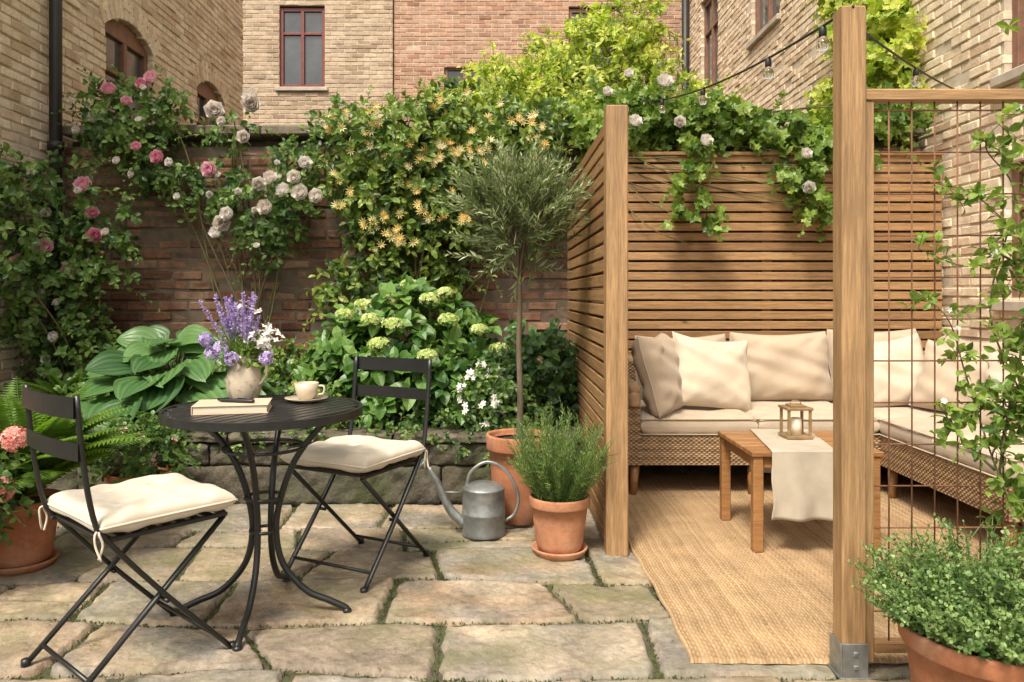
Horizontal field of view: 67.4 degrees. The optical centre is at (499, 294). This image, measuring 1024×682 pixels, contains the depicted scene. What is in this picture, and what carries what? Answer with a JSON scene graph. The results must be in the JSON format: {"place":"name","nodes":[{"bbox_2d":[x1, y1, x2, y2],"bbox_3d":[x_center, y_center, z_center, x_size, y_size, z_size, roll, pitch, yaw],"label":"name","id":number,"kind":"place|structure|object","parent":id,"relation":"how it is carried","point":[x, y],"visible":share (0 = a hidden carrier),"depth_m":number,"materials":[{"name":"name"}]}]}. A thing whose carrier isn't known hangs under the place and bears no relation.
{"place":"outdoors","nodes":[
{"label":"outdoors","id":0,"kind":"place"},
{"bbox_2d":[243,0,393,140],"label":"brick building","id":1,"kind":"structure","parent":0,"point":[301,58],"depth_m":13.20,"materials":[{"name":"beige brick"}]},
{"bbox_2d":[275,8,327,90],"bbox_3d":[-3.390,-4.225,13.230,0.900,1.450,0.160,0,0,0],"label":"window","id":2,"kind":"structure","parent":1,"relation":"in","point":[302,30],"depth_m":13.29,"materials":[{"name":"red paint"}]},
{"bbox_2d":[0,465,910,681],"bbox_3d":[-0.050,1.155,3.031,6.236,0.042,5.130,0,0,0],"label":"paving","id":3,"kind":"structure","parent":0,"point":[555,651],"depth_m":2.78,"materials":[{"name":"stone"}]},
{"bbox_2d":[0,488,60,575],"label":"terracotta pot","id":4,"kind":"object","parent":3,"relation":"on","point":[31,549],"visible":0.64,"depth_m":3.17,"materials":[{"name":"ceramic"}]},
{"bbox_2d":[0,376,166,497],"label":"fern","id":5,"kind":"object","parent":4,"relation":"in","point":[51,468],"visible":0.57,"depth_m":3.23,"materials":[{"name":"green plant"}]},
{"bbox_2d":[0,0,243,399],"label":"brick building","id":6,"kind":"structure","parent":3,"relation":"on","point":[194,48],"depth_m":5.95,"materials":[{"name":"brown brick"}]},
{"bbox_2d":[105,20,146,123],"bbox_3d":[-3.278,-1.625,6.675,0.064,1.450,0.850,0,0,0],"label":"window","id":7,"kind":"structure","parent":6,"relation":"in","point":[124,50],"depth_m":6.65,"materials":[{"name":"brown paint"}]},
{"bbox_2d":[197,82,218,125],"bbox_3d":[-3.278,-1.625,8.550,0.064,1.450,0.800,0,0,0],"label":"window","id":8,"kind":"structure","parent":6,"relation":"in","point":[205,92],"depth_m":8.51,"materials":[{"name":"brown paint"}]},
{"bbox_2d":[21,384,237,681],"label":"bistro chair","id":9,"kind":"object","parent":3,"relation":"on","point":[136,508],"visible":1,"depth_m":2.36,"materials":[{"name":"black metal"}]},
{"bbox_2d":[104,463,176,525],"bbox_3d":[-1.800,1.014,3.860,0.333,0.269,0.333,0,0,0],"label":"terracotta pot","id":10,"kind":"object","parent":3,"relation":"on","point":[109,478],"visible":0.16,"depth_m":3.83,"materials":[{"name":"ceramic"}]},
{"bbox_2d":[71,409,202,486],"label":"geranium plant","id":11,"kind":"object","parent":10,"relation":"in","point":[130,466],"visible":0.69,"depth_m":3.81,"materials":[{"name":"green plant"}]},
{"bbox_2d":[158,395,362,651],"bbox_3d":[-0.850,0.778,2.780,0.702,0.744,0.702,0,0,0],"label":"bistro table","id":12,"kind":"object","parent":3,"relation":"on","point":[283,413],"visible":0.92,"depth_m":2.73,"materials":[{"name":"black paint"}]},
{"bbox_2d":[191,398,271,414],"bbox_3d":[-0.935,0.392,2.700,0.250,0.030,0.176,0,0,-12],"label":"book","id":13,"kind":"object","parent":12,"relation":"on","point":[217,407],"visible":0.98,"depth_m":2.63,"materials":[{"name":"beige paper"}]},
{"bbox_2d":[217,398,254,402],"bbox_3d":[-0.920,0.368,2.683,0.144,0.017,0.014,0,0,14],"label":"pen","id":14,"kind":"object","parent":13,"relation":"on","point":[244,400],"visible":1,"depth_m":2.67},
{"bbox_2d":[225,355,268,398],"bbox_3d":[-0.966,0.318,2.915,0.134,0.178,0.147,0,0,-38],"label":"flower jug","id":15,"kind":"object","parent":12,"relation":"on","point":[241,381],"visible":0.7,"depth_m":2.87,"materials":[{"name":"beige ceramic"}]},
{"bbox_2d":[197,291,284,373],"bbox_3d":[-0.965,0.145,2.895,0.329,0.324,0.285,0,0,0],"label":"flower bouquet","id":16,"kind":"object","parent":15,"relation":"in","point":[235,345],"visible":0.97,"depth_m":2.88,"materials":[{"name":"purple plant"}]},
{"bbox_2d":[285,395,327,402],"bbox_3d":[-0.735,0.398,2.930,0.162,0.017,0.162,0,0,0],"label":"saucer","id":17,"kind":"object","parent":12,"relation":"on","point":[294,398],"visible":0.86,"depth_m":2.92,"materials":[{"name":"beige ceramic"}]},
{"bbox_2d":[294,381,325,399],"bbox_3d":[-0.730,0.365,2.934,0.104,0.062,0.092,0,0,-38],"label":"coffee cup","id":18,"kind":"object","parent":17,"relation":"on","point":[306,390],"visible":1,"depth_m":2.90,"materials":[{"name":"beige ceramic"}]},
{"bbox_2d":[46,409,578,505],"bbox_3d":[-1.360,0.966,4.898,3.620,0.403,1.394,0,0,0],"label":"raised bed","id":19,"kind":"object","parent":3,"relation":"on","point":[219,470],"visible":0.24,"depth_m":4.24,"materials":[{"name":"stone"}]},
{"bbox_2d":[0,365,154,422],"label":"fern","id":20,"kind":"object","parent":19,"relation":"on","point":[58,381],"visible":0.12,"depth_m":4.61,"materials":[{"name":"green plant"}]},
{"bbox_2d":[0,141,169,386],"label":"climbing rose","id":21,"kind":"object","parent":19,"relation":"on","point":[74,274],"visible":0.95,"depth_m":4.90,"materials":[{"name":"green plant"}]},
{"bbox_2d":[4,318,298,426],"bbox_3d":[-2.294,0.566,5.183,1.826,0.879,1.369,0,0,-38],"label":"ground cover plant","id":22,"kind":"object","parent":19,"relation":"on","point":[80,333],"visible":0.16,"depth_m":4.94,"materials":[{"name":"green plant"}]},
{"bbox_2d":[70,324,265,452],"bbox_3d":[-1.982,0.489,4.618,1.177,0.623,1.261,0,0,-31],"label":"hosta plant","id":23,"kind":"object","parent":19,"relation":"on","point":[138,357],"visible":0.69,"depth_m":4.39,"materials":[{"name":"green plant"}]},
{"bbox_2d":[41,63,368,363],"bbox_3d":[-2.046,-0.409,5.331,2.272,2.423,0.786,0,0,0],"label":"climbing rose","id":24,"kind":"object","parent":19,"relation":"on","point":[276,208],"visible":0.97,"depth_m":5.26,"materials":[{"name":"green plant"}]},
{"bbox_2d":[217,378,277,394],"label":"hosta plant","id":25,"kind":"object","parent":19,"relation":"on","point":[267,389],"visible":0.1,"depth_m":4.69,"materials":[{"name":"green plant"}]},
{"bbox_2d":[258,336,358,429],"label":"ground cover plant","id":26,"kind":"object","parent":19,"relation":"on","point":[276,380],"visible":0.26,"depth_m":4.82,"materials":[{"name":"green plant"}]},
{"bbox_2d":[214,404,502,466],"bbox_3d":[-0.809,0.805,4.295,1.690,0.377,0.364,0,0,0],"label":"ground cover plant","id":27,"kind":"object","parent":19,"relation":"on","point":[410,421],"visible":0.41,"depth_m":4.24,"materials":[{"name":"green plant"}]},
{"bbox_2d":[290,270,523,439],"bbox_3d":[-0.557,0.449,4.814,1.516,1.215,1.068,0,0,0],"label":"hydrangea bush","id":28,"kind":"object","parent":19,"relation":"on","point":[373,327],"visible":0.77,"depth_m":4.57,"materials":[{"name":"green plant"}]},
{"bbox_2d":[283,74,590,344],"bbox_3d":[-0.359,-0.375,5.365,2.065,2.360,1.032,0,0,0],"label":"honeysuckle","id":29,"kind":"object","parent":19,"relation":"on","point":[415,180],"visible":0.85,"depth_m":5.17,"materials":[{"name":"green plant"}]},
{"bbox_2d":[447,342,556,433],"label":"flowering shrub","id":30,"kind":"object","parent":19,"relation":"on","point":[499,399],"visible":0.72,"depth_m":4.33,"materials":[{"name":"green plant"}]},
{"bbox_2d":[474,318,578,427],"bbox_3d":[0.142,0.585,4.845,0.795,0.895,1.001,0,0,-36],"label":"evergreen shrub","id":31,"kind":"object","parent":19,"relation":"on","point":[557,386],"visible":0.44,"depth_m":4.54,"materials":[{"name":"green plant"}]},
{"bbox_2d":[279,355,431,592],"bbox_3d":[-0.588,0.715,3.263,0.466,0.871,0.515,0,0,27],"label":"bistro chair","id":32,"kind":"object","parent":3,"relation":"on","point":[364,458],"visible":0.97,"depth_m":3.22,"materials":[{"name":"black metal"}]},
{"bbox_2d":[1,505,905,681],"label":"moss","id":33,"kind":"object","parent":3,"relation":"on","point":[324,624],"visible":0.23,"depth_m":2.71,"materials":[{"name":"green plant"}]},
{"bbox_2d":[418,457,519,540],"bbox_3d":[-0.146,0.960,3.700,0.492,0.380,0.212,0,0,0],"label":"watering can","id":34,"kind":"object","parent":3,"relation":"on","point":[482,517],"visible":0.98,"depth_m":3.63,"materials":[{"name":"metal"}]},
{"bbox_2d":[63,124,924,403],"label":"garden wall","id":35,"kind":"structure","parent":3,"relation":"on","point":[172,269],"depth_m":5.61,"materials":[{"name":"red brick"}]},
{"bbox_2d":[414,38,598,124],"bbox_3d":[0.234,-0.491,6.513,1.977,3.301,1.435,0,0,29],"label":"garden tree","id":36,"kind":"object","parent":3,"relation":"on","point":[524,80],"visible":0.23,"depth_m":6.41,"materials":[{"name":"green plant"}]},
{"bbox_2d":[486,428,550,525],"bbox_3d":[0.100,0.930,3.930,0.333,0.440,0.333,0,0,0],"label":"terracotta pot","id":37,"kind":"object","parent":3,"relation":"on","point":[499,449],"visible":0.46,"depth_m":3.81,"materials":[{"name":"ceramic"}]},
{"bbox_2d":[428,133,594,438],"bbox_3d":[0.090,-0.042,3.926,0.902,1.624,0.877,0,0,0],"label":"olive tree","id":38,"kind":"object","parent":37,"relation":"in","point":[509,192],"visible":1,"depth_m":3.84,"materials":[{"name":"green plant"}]},
{"bbox_2d":[529,492,589,560],"bbox_3d":[0.268,1.020,3.420,0.273,0.259,0.273,0,0,0],"label":"terracotta pot","id":39,"kind":"object","parent":3,"relation":"on","point":[559,527],"visible":0.81,"depth_m":3.32,"materials":[{"name":"ceramic"}]},
{"bbox_2d":[501,398,618,501],"bbox_3d":[0.275,0.685,3.417,0.539,0.472,0.539,0,0,0],"label":"rosemary plant","id":40,"kind":"object","parent":39,"relation":"on","point":[544,469],"visible":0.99,"depth_m":3.34,"materials":[{"name":"green plant"}]},
{"bbox_2d":[567,105,627,555],"bbox_3d":[0.518,0.150,4.390,0.097,2.000,2.040,0,0,0],"label":"slatted fence","id":41,"kind":"object","parent":3,"relation":"on","point":[597,255],"visible":0.77,"depth_m":3.40,"materials":[{"name":"brown wood"}]},
{"bbox_2d":[454,0,749,124],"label":"garden tree","id":42,"kind":"object","parent":3,"relation":"on","point":[626,46],"visible":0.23,"depth_m":7.25,"materials":[{"name":"green plant"}]},
{"bbox_2d":[585,152,943,355],"bbox_3d":[1.835,0.080,5.360,2.470,2.140,0.120,0,0,0],"label":"slatted fence","id":43,"kind":"object","parent":3,"relation":"on","point":[765,266],"visible":0.27,"depth_m":5.32,"materials":[{"name":"brown wood"}]},
{"bbox_2d":[549,62,943,244],"bbox_3d":[1.627,-0.971,5.392,2.856,1.270,1.020,0,0,0],"label":"climbing vine","id":44,"kind":"object","parent":43,"relation":"attached to","point":[684,119],"visible":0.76,"depth_m":5.22,"materials":[{"name":"green plant"}]},
{"bbox_2d":[628,475,1023,663],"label":"rug","id":45,"kind":"object","parent":3,"relation":"on","point":[726,594],"visible":0.46,"depth_m":3.27,"materials":[{"name":"fabric"}]},
{"bbox_2d":[718,431,883,552],"bbox_3d":[1.400,0.912,3.638,0.580,0.445,0.535,0,0,0],"label":"coffee table","id":46,"kind":"object","parent":45,"relation":"on","point":[753,449],"visible":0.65,"depth_m":3.41,"materials":[{"name":"brown wood"}]},
{"bbox_2d":[749,428,832,521],"bbox_3d":[1.381,0.831,3.636,0.302,0.298,0.661,0,0,9],"label":"table runner","id":47,"kind":"object","parent":46,"relation":"on","point":[801,471],"visible":0.75,"depth_m":3.35,"materials":[{"name":"fabric"}]},
{"bbox_2d":[778,400,813,439],"bbox_3d":[1.420,0.592,3.680,0.124,0.178,0.124,0,0,0],"label":"candle lantern","id":48,"kind":"object","parent":47,"relation":"on","point":[795,428],"visible":1,"depth_m":3.65,"materials":[{"name":"brown wood"}]},
{"bbox_2d":[628,356,1023,558],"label":"corner sofa","id":49,"kind":"object","parent":45,"relation":"on","point":[686,435],"visible":0.26,"depth_m":4.34,"materials":[{"name":"wicker"}]},
{"bbox_2d":[631,333,684,417],"bbox_3d":[0.968,0.467,4.579,0.274,0.462,0.525,0,0,28],"label":"cushion","id":50,"kind":"object","parent":49,"relation":"on","point":[656,362],"visible":0.88,"depth_m":4.38,"materials":[{"name":"fabric"}]},
{"bbox_2d":[635,334,725,399],"bbox_3d":[1.201,0.475,5.027,0.620,0.440,0.256,0,0,0],"label":"cushion","id":51,"kind":"object","parent":49,"relation":"on","point":[719,338],"visible":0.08,"depth_m":5.02,"materials":[{"name":"fabric"}]},
{"bbox_2d":[672,331,750,411],"bbox_3d":[1.295,0.464,4.660,0.532,0.482,0.244,0,0,-8],"label":"cushion","id":52,"kind":"object","parent":49,"relation":"on","point":[715,374],"visible":0.91,"depth_m":4.58,"materials":[{"name":"fabric"}]},
{"bbox_2d":[729,331,832,401],"bbox_3d":[1.840,0.465,5.019,0.644,0.454,0.287,0,0,0],"label":"cushion","id":53,"kind":"object","parent":49,"relation":"on","point":[783,368],"visible":0.86,"depth_m":4.92,"materials":[{"name":"fabric"}]},
{"bbox_2d":[827,328,922,387],"bbox_3d":[2.460,0.456,5.019,0.621,0.471,0.288,0,0,0],"label":"cushion","id":54,"kind":"object","parent":49,"relation":"on","point":[883,336],"visible":0.17,"depth_m":5.00,"materials":[{"name":"fabric"}]},
{"bbox_2d":[874,333,923,407],"bbox_3d":[2.401,0.470,4.734,0.477,0.463,0.252,0,0,0],"label":"cushion","id":55,"kind":"object","parent":49,"relation":"on","point":[900,378],"visible":0.47,"depth_m":4.65,"materials":[{"name":"fabric"}]},
{"bbox_2d":[909,339,998,414],"bbox_3d":[2.656,0.485,4.436,0.253,0.434,0.484,0,0,-35],"label":"cushion","id":56,"kind":"object","parent":49,"relation":"on","point":[946,382],"visible":0.45,"depth_m":4.43,"materials":[{"name":"fabric"}]},
{"bbox_2d":[940,335,1001,350],"bbox_3d":[2.856,0.485,4.720,0.267,0.454,0.625,0,0,0],"label":"cushion","id":57,"kind":"object","parent":49,"relation":"on","point":[976,345],"visible":0.09,"depth_m":4.53,"materials":[{"name":"fabric"}]},
{"bbox_2d":[977,352,1023,426],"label":"cushion","id":58,"kind":"object","parent":49,"relation":"on","point":[994,371],"visible":0.27,"depth_m":4.04,"materials":[{"name":"fabric"}]},
{"bbox_2d":[1004,341,1018,355],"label":"cushion","id":59,"kind":"object","parent":49,"relation":"on","point":[1013,353],"visible":0.01,"depth_m":4.18,"materials":[{"name":"fabric"}]},
{"bbox_2d":[827,6,1023,679],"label":"garden trellis","id":60,"kind":"object","parent":3,"relation":"on","point":[855,644],"visible":0.89,"depth_m":2.32,"materials":[{"name":"brown wood"}]},
{"bbox_2d":[640,5,854,112],"bbox_3d":[1.006,-1.050,3.727,0.043,0.508,2.850,0,0,-2],"label":"string light","id":61,"kind":"object","parent":60,"relation":"attached to","point":[822,43],"visible":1,"depth_m":2.95,"materials":[{"name":"black plastic"}]},
{"bbox_2d":[866,32,954,88],"bbox_3d":[2.078,-1.050,3.704,0.043,0.529,3.326,0,0,37],"label":"string light","id":62,"kind":"object","parent":60,"relation":"attached to","point":[915,80],"visible":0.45,"depth_m":3.37,"materials":[{"name":"black plastic"}]},
{"bbox_2d":[895,17,1023,541],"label":"climbing jasmine","id":63,"kind":"object","parent":60,"relation":"attached to","point":[1014,411],"visible":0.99,"depth_m":2.32,"materials":[{"name":"green plant"}]},
{"bbox_2d":[898,620,1023,681],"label":"terracotta pot","id":64,"kind":"object","parent":3,"relation":"on","point":[930,660],"visible":0.31,"depth_m":1.87,"materials":[{"name":"ceramic"}]},
{"bbox_2d":[844,512,1023,665],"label":"thyme plant","id":65,"kind":"object","parent":64,"relation":"on","point":[977,609],"visible":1,"depth_m":1.92,"materials":[{"name":"green plant"}]},
{"bbox_3d":[-2.140,1.000,2.900,0.242,0.300,0.242,0,0,0],"label":"terracotta pot","id":66,"kind":"object","parent":3,"relation":"on","visible":0},
{"bbox_2d":[0,425,38,545],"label":"geranium plant","id":67,"kind":"object","parent":66,"relation":"in","point":[10,443],"visible":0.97,"depth_m":2.93,"materials":[{"name":"green plant"}]},
{"bbox_2d":[394,0,681,124],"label":"brick building","id":68,"kind":"structure","parent":0,"point":[433,39],"depth_m":13.25,"materials":[{"name":"brown brick"}]},
{"bbox_2d":[444,68,484,96],"bbox_3d":[-0.600,-3.350,13.328,0.700,1.200,0.064,0,0,0],"label":"window","id":69,"kind":"structure","parent":68,"relation":"in","point":[450,72],"depth_m":13.34,"materials":[{"name":"grey glass"}]},
{"bbox_2d":[569,9,614,80],"bbox_3d":[1.600,-4.260,13.328,0.800,1.380,0.064,0,0,0],"label":"window","id":70,"kind":"structure","parent":68,"relation":"in","point":[572,12],"depth_m":13.30,"materials":[{"name":"brown paint"}]},
{"bbox_2d":[682,0,1023,350],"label":"brick building","id":71,"kind":"structure","parent":0,"point":[969,44],"depth_m":5.31,"materials":[{"name":"beige brick"}]},
{"bbox_2d":[704,0,717,96],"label":"window","id":72,"kind":"structure","parent":71,"relation":"in","point":[710,8],"depth_m":11.53,"materials":[{"name":"brown paint"}]},
{"bbox_2d":[746,0,781,49],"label":"window","id":73,"kind":"structure","parent":71,"relation":"in","point":[767,15],"depth_m":9.13,"materials":[{"name":"brown paint"}]},
{"bbox_2d":[803,0,930,146],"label":"ivy","id":74,"kind":"object","parent":71,"relation":"attached to","point":[893,22],"visible":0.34,"depth_m":5.76,"materials":[{"name":"green plant"}]},
{"bbox_2d":[990,0,1023,88],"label":"window","id":75,"kind":"structure","parent":71,"relation":"in","point":[1011,76],"depth_m":4.66,"materials":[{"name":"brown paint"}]},
{"bbox_2d":[991,162,1023,311],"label":"window","id":76,"kind":"structure","parent":71,"relation":"in","point":[1009,305],"depth_m":4.66,"materials":[{"name":"brown paint"}]}
]}

